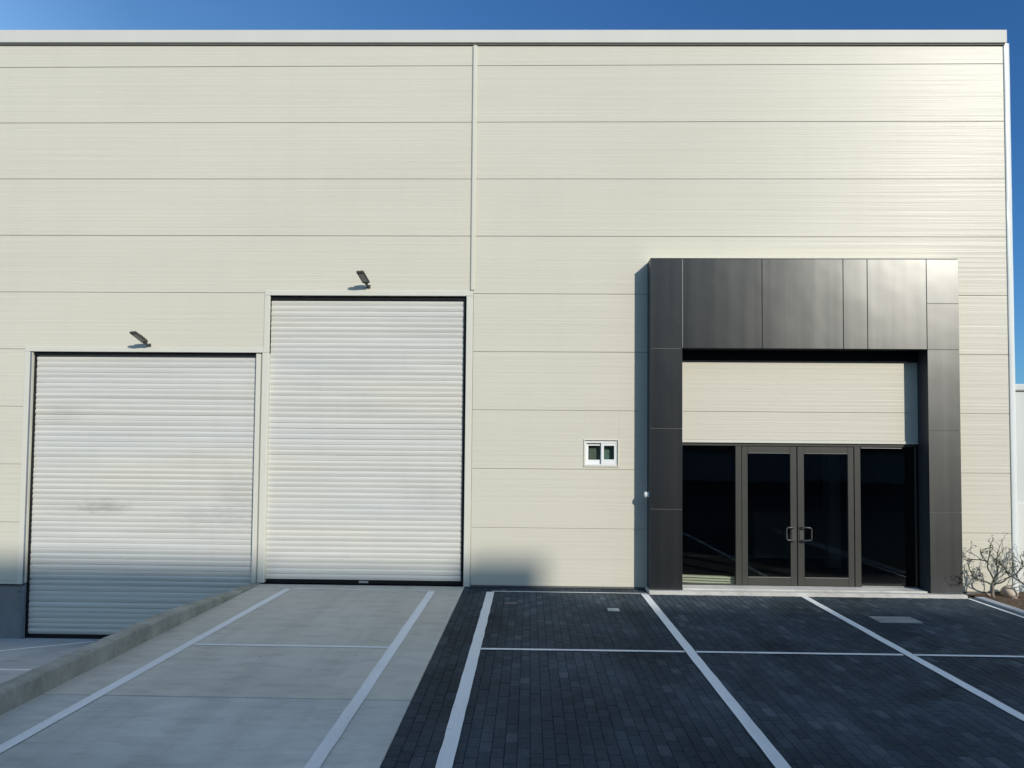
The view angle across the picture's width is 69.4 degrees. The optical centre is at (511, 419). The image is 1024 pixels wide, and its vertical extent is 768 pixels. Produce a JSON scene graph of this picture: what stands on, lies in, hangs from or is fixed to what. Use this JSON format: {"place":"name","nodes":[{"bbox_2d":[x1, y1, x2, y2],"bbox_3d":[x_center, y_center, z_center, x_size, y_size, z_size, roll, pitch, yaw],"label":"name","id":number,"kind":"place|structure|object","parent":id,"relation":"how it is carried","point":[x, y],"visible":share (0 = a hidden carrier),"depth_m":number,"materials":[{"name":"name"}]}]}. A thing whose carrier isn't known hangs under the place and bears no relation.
{"place":"outdoors","nodes":[
{"label":"outdoors","id":0,"kind":"place"},
{"bbox_2d":[0,638,99,683],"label":"loading ramp","id":1,"kind":"structure","parent":0,"point":[29,658],"depth_m":11.43,"materials":[{"name":"concrete"}]},
{"bbox_2d":[0,669,31,669],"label":"parking line","id":2,"kind":"object","parent":1,"relation":"on","point":[15,669],"visible":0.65,"depth_m":10.01,"materials":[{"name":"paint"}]},
{"bbox_2d":[0,641,93,650],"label":"parking line","id":3,"kind":"object","parent":1,"relation":"on","point":[46,646],"visible":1,"depth_m":11.94,"materials":[{"name":"paint"}]},
{"bbox_2d":[0,695,410,767],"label":"concrete paving","id":4,"kind":"structure","parent":0,"point":[145,732],"depth_m":6.05,"materials":[{"name":"grey concrete"}]},
{"bbox_2d":[43,584,463,700],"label":"concrete paving","id":5,"kind":"structure","parent":0,"point":[335,615],"depth_m":8.52,"materials":[{"name":"grey concrete"}]},
{"bbox_2d":[0,589,289,752],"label":"parking line","id":6,"kind":"object","parent":5,"relation":"on","point":[8,744],"visible":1,"depth_m":7.26,"materials":[{"name":"paint"}]},
{"bbox_2d":[194,643,388,647],"bbox_3d":[-2.596,2.663,8.696,2.290,0.001,0.068,0,-2,1],"label":"parking line","id":7,"kind":"object","parent":5,"relation":"on","point":[295,645],"visible":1,"depth_m":8.69,"materials":[{"name":"paint"}]},
{"bbox_2d":[292,588,433,590],"bbox_3d":[-2.453,2.802,12.168,2.350,0.001,0.052,0,-2,1],"label":"parking line","id":8,"kind":"object","parent":5,"relation":"on","point":[361,589],"visible":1,"depth_m":12.17,"materials":[{"name":"paint"}]},
{"bbox_2d":[304,591,434,767],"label":"parking line","id":9,"kind":"object","parent":5,"relation":"on","point":[325,747],"visible":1,"depth_m":6.97,"materials":[{"name":"paint"}]},
{"bbox_2d":[0,0,1023,383],"label":"sky","id":10,"kind":"structure","parent":0,"point":[1008,15],"materials":[{"name":"blue"}]},
{"bbox_2d":[262,583,974,599],"bbox_3d":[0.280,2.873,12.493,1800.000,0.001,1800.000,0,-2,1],"label":"ground","id":11,"kind":"structure","parent":0,"point":[971,597],"depth_m":12.75,"materials":[{"name":"concrete"}]},
{"bbox_2d":[0,583,260,714],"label":"kerb","id":12,"kind":"structure","parent":11,"relation":"on","point":[23,688],"depth_m":7.85,"materials":[{"name":"concrete"}]},
{"bbox_2d":[0,30,1018,638],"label":"warehouse","id":13,"kind":"structure","parent":11,"relation":"on","point":[738,304],"depth_m":12.74,"materials":[{"name":"beige metal"}]},
{"bbox_2d":[129,331,150,346],"bbox_3d":[-6.336,-1.368,12.627,0.130,0.218,0.398,0,-2,16],"label":"floodlight","id":14,"kind":"object","parent":13,"relation":"attached to","point":[140,337],"visible":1,"depth_m":12.58,"materials":[{"name":"grey metal"}]},
{"bbox_2d":[356,271,370,287],"bbox_3d":[-2.513,-2.377,12.572,0.130,0.218,0.398,0,-2,12],"label":"floodlight","id":15,"kind":"object","parent":13,"relation":"attached to","point":[363,277],"visible":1,"depth_m":12.52,"materials":[{"name":"grey metal"}]},
{"bbox_2d":[583,439,618,466],"bbox_3d":[1.527,0.607,12.616,0.650,0.700,0.154,0,-2,1],"label":"window","id":16,"kind":"structure","parent":13,"relation":"in","point":[597,452],"depth_m":12.58,"materials":[{"name":"white plastic"}]},
{"bbox_2d":[644,491,649,497],"bbox_3d":[2.233,1.250,12.270,0.092,0.108,0.081,0,-2,1],"label":"motion sensor","id":17,"kind":"object","parent":13,"relation":"attached to","point":[646,494],"visible":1,"depth_m":12.24,"materials":[{"name":"white plastic"}]},
{"bbox_2d":[682,580,734,583],"bbox_3d":[3.326,2.784,12.653,1.120,0.031,0.100,0,-2,11],"label":"board","id":18,"kind":"object","parent":13,"relation":"on","point":[695,581],"visible":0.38,"depth_m":12.62,"materials":[{"name":"wood"}]},
{"bbox_2d":[682,577,734,581],"bbox_3d":[3.366,2.739,12.654,1.120,0.031,0.100,0,-2,11],"label":"board","id":19,"kind":"object","parent":18,"relation":"on","point":[706,579],"visible":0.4,"depth_m":12.63,"materials":[{"name":"wood"}]},
{"bbox_2d":[682,574,734,578],"bbox_3d":[3.347,2.694,12.657,1.120,0.031,0.100,0,-2,11],"label":"board","id":20,"kind":"object","parent":19,"relation":"on","point":[709,576],"visible":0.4,"depth_m":12.61,"materials":[{"name":"wood"}]},
{"bbox_2d":[970,592,1023,609],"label":"planting bed","id":21,"kind":"object","parent":11,"relation":"on","point":[1018,603],"visible":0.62,"depth_m":11.72,"materials":[{"name":"soil"}]},
{"bbox_2d":[962,532,1023,597],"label":"bare shrub","id":22,"kind":"object","parent":21,"relation":"on","point":[993,584],"visible":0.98,"depth_m":11.90,"materials":[{"name":"brown plant"}]},
{"bbox_2d":[988,548,1023,584],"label":"bare shrub","id":23,"kind":"object","parent":21,"relation":"on","point":[1013,566],"visible":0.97,"depth_m":11.89,"materials":[{"name":"brown plant"}]},
{"bbox_2d":[1000,585,1017,596],"bbox_3d":[8.133,2.836,12.088,0.243,0.244,0.246,0,-2,1],"label":"rock","id":24,"kind":"object","parent":21,"relation":"on","point":[1007,591],"visible":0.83,"depth_m":12.02,"materials":[{"name":"beige stone"}]},
{"bbox_2d":[975,597,1023,616],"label":"edging kerb","id":25,"kind":"structure","parent":11,"relation":"on","point":[1006,607],"depth_m":11.25,"materials":[{"name":"concrete"}]},
{"bbox_2d":[1015,384,1023,591],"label":"boundary wall","id":26,"kind":"structure","parent":11,"relation":"on","point":[1019,390],"depth_m":12.57,"materials":[{"name":"white paint"}]},
{"bbox_2d":[381,587,1023,767],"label":"block paving","id":27,"kind":"structure","parent":0,"point":[864,711],"depth_m":7.40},
{"bbox_2d":[435,592,493,767],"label":"parking line","id":28,"kind":"object","parent":27,"relation":"on","point":[447,753],"visible":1,"depth_m":6.97,"materials":[{"name":"paint"}]},
{"bbox_2d":[499,591,646,593],"bbox_3d":[0.936,2.829,12.088,2.530,0.001,0.047,0,-2,2],"label":"parking line","id":29,"kind":"object","parent":27,"relation":"on","point":[569,592],"visible":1,"depth_m":12.09,"materials":[{"name":"paint"}]},
{"bbox_2d":[481,648,684,651],"bbox_3d":[0.818,2.690,8.618,2.380,0.001,0.067,0,-2,1],"label":"parking line","id":30,"kind":"object","parent":27,"relation":"on","point":[581,650],"visible":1,"depth_m":8.62,"materials":[{"name":"paint"}]},
{"bbox_2d":[607,608,619,611],"bbox_3d":[1.486,2.797,10.820,0.170,0.040,0.170,0,-2,1],"label":"drain cover","id":31,"kind":"object","parent":27,"relation":"on","point":[613,609],"visible":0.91,"depth_m":10.80,"materials":[{"name":"grey metal"}]},
{"bbox_2d":[641,594,790,767],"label":"parking line","id":32,"kind":"object","parent":27,"relation":"on","point":[770,751],"visible":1,"depth_m":7.01,"materials":[{"name":"paint"}]},
{"bbox_2d":[696,651,902,654],"bbox_3d":[3.327,2.711,8.567,2.380,0.001,0.067,0,-2,1],"label":"parking line","id":33,"kind":"object","parent":27,"relation":"on","point":[795,653],"visible":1,"depth_m":8.57,"materials":[{"name":"paint"}]},
{"bbox_2d":[869,616,922,622],"bbox_3d":[5.360,2.811,10.331,0.580,0.042,0.360,0,-2,1],"label":"drain cover","id":34,"kind":"object","parent":27,"relation":"on","point":[885,619],"visible":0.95,"depth_m":10.32,"materials":[{"name":"grey metal"}]},
{"bbox_2d":[801,596,1023,720],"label":"parking line","id":35,"kind":"object","parent":27,"relation":"on","point":[1004,707],"visible":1,"depth_m":8.12,"materials":[{"name":"paint"}]},
{"bbox_2d":[914,654,1023,656],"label":"parking line","id":36,"kind":"object","parent":27,"relation":"on","point":[967,655],"visible":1,"depth_m":8.52,"materials":[{"name":"paint"}]},
{"bbox_2d":[967,598,1023,617],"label":"parking line","id":37,"kind":"object","parent":27,"relation":"on","point":[996,608],"visible":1,"depth_m":11.12,"materials":[{"name":"paint"}]}
]}

